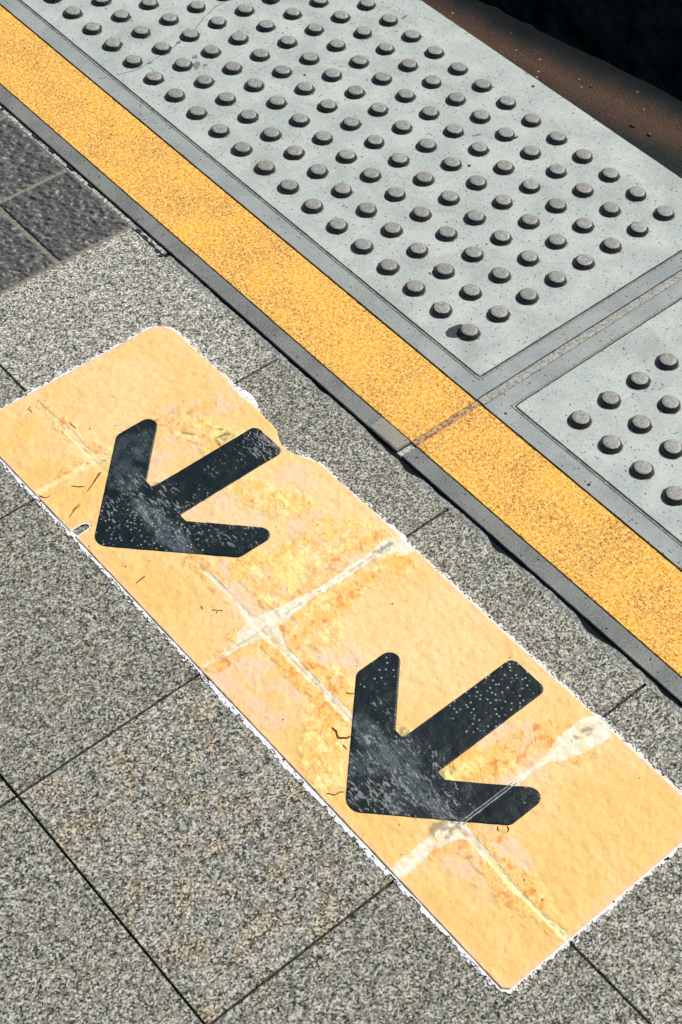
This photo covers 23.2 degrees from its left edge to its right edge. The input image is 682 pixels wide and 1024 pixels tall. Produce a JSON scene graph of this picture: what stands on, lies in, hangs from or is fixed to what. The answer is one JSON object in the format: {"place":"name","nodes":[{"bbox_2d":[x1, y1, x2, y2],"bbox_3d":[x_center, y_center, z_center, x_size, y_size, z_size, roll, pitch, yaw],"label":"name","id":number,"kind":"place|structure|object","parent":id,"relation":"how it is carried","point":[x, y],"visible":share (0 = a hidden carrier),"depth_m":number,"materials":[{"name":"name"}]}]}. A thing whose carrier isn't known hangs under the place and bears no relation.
{"place":"outdoors","nodes":[
{"label":"outdoors","id":0,"kind":"place"},
{"bbox_2d":[0,112,128,291],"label":"dark tile pavement","id":1,"kind":"structure","parent":0,"point":[72,208],"depth_m":2.60,"materials":[{"name":"grey stone"}]},
{"bbox_2d":[0,229,681,1023],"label":"granite pavement","id":2,"kind":"structure","parent":0,"point":[224,865],"depth_m":1.95,"materials":[{"name":"grey stone"}]},
{"bbox_2d":[0,325,681,993],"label":"floor sticker","id":3,"kind":"object","parent":2,"relation":"on","point":[504,807],"visible":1,"depth_m":2.09,"materials":[{"name":"yellow plastic"}]},
{"bbox_2d":[0,4,681,707],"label":"platform base","id":4,"kind":"object","parent":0,"point":[406,466],"visible":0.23,"depth_m":2.36,"materials":[{"name":"grey concrete"}]},
{"bbox_2d":[0,111,131,294],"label":"tile grout","id":5,"kind":"object","parent":4,"relation":"on","point":[34,240],"visible":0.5,"depth_m":2.57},
{"bbox_2d":[0,688,641,1023],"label":"joint grout","id":6,"kind":"object","parent":4,"relation":"on","point":[122,924],"visible":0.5,"depth_m":1.87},
{"bbox_2d":[0,0,681,452],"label":"tactile panel","id":7,"kind":"object","parent":4,"relation":"on","point":[472,216],"visible":0.98,"depth_m":2.67,"materials":[{"name":"metal"}]},
{"bbox_2d":[0,106,681,714],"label":"mortar line","id":8,"kind":"object","parent":4,"relation":"on","point":[560,604],"visible":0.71,"depth_m":2.36,"materials":[{"name":"black concrete"}]},
{"bbox_2d":[397,444,414,456],"bbox_3d":[0.089,-0.061,2.343,0.027,0.078,0.010,-33,59,-25],"label":"mortar joint","id":9,"kind":"object","parent":4,"relation":"on","point":[404,451],"visible":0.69,"depth_m":2.31,"materials":[{"name":"grey concrete"}]},
{"bbox_2d":[412,401,481,446],"bbox_3d":[0.149,-0.100,2.376,0.124,0.079,0.012,-33,59,-25],"label":"mortar joint","id":10,"kind":"object","parent":4,"relation":"on","point":[435,430],"visible":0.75,"depth_m":2.34,"materials":[{"name":"brown concrete"}]},
{"bbox_2d":[393,452,681,706],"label":"joint sealant","id":11,"kind":"object","parent":4,"relation":"on","point":[541,582],"visible":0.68,"depth_m":2.17,"materials":[{"name":"rubber"}]},
{"bbox_2d":[402,280,681,703],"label":"tactile panel","id":12,"kind":"object","parent":4,"relation":"on","point":[597,416],"visible":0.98,"depth_m":2.29,"materials":[{"name":"metal"}]},
{"bbox_2d":[478,271,681,404],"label":"mortar joint","id":13,"kind":"object","parent":4,"relation":"on","point":[573,343],"visible":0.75,"depth_m":2.46,"materials":[{"name":"grey concrete"}]},
{"bbox_2d":[421,0,681,177],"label":"track bed","id":14,"kind":"object","parent":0,"point":[643,116],"visible":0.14,"depth_m":4.67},
{"bbox_2d":[478,0,681,100],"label":"track trench","id":15,"kind":"object","parent":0,"point":[641,39],"depth_m":5.73,"materials":[{"name":"concrete"}]}
]}

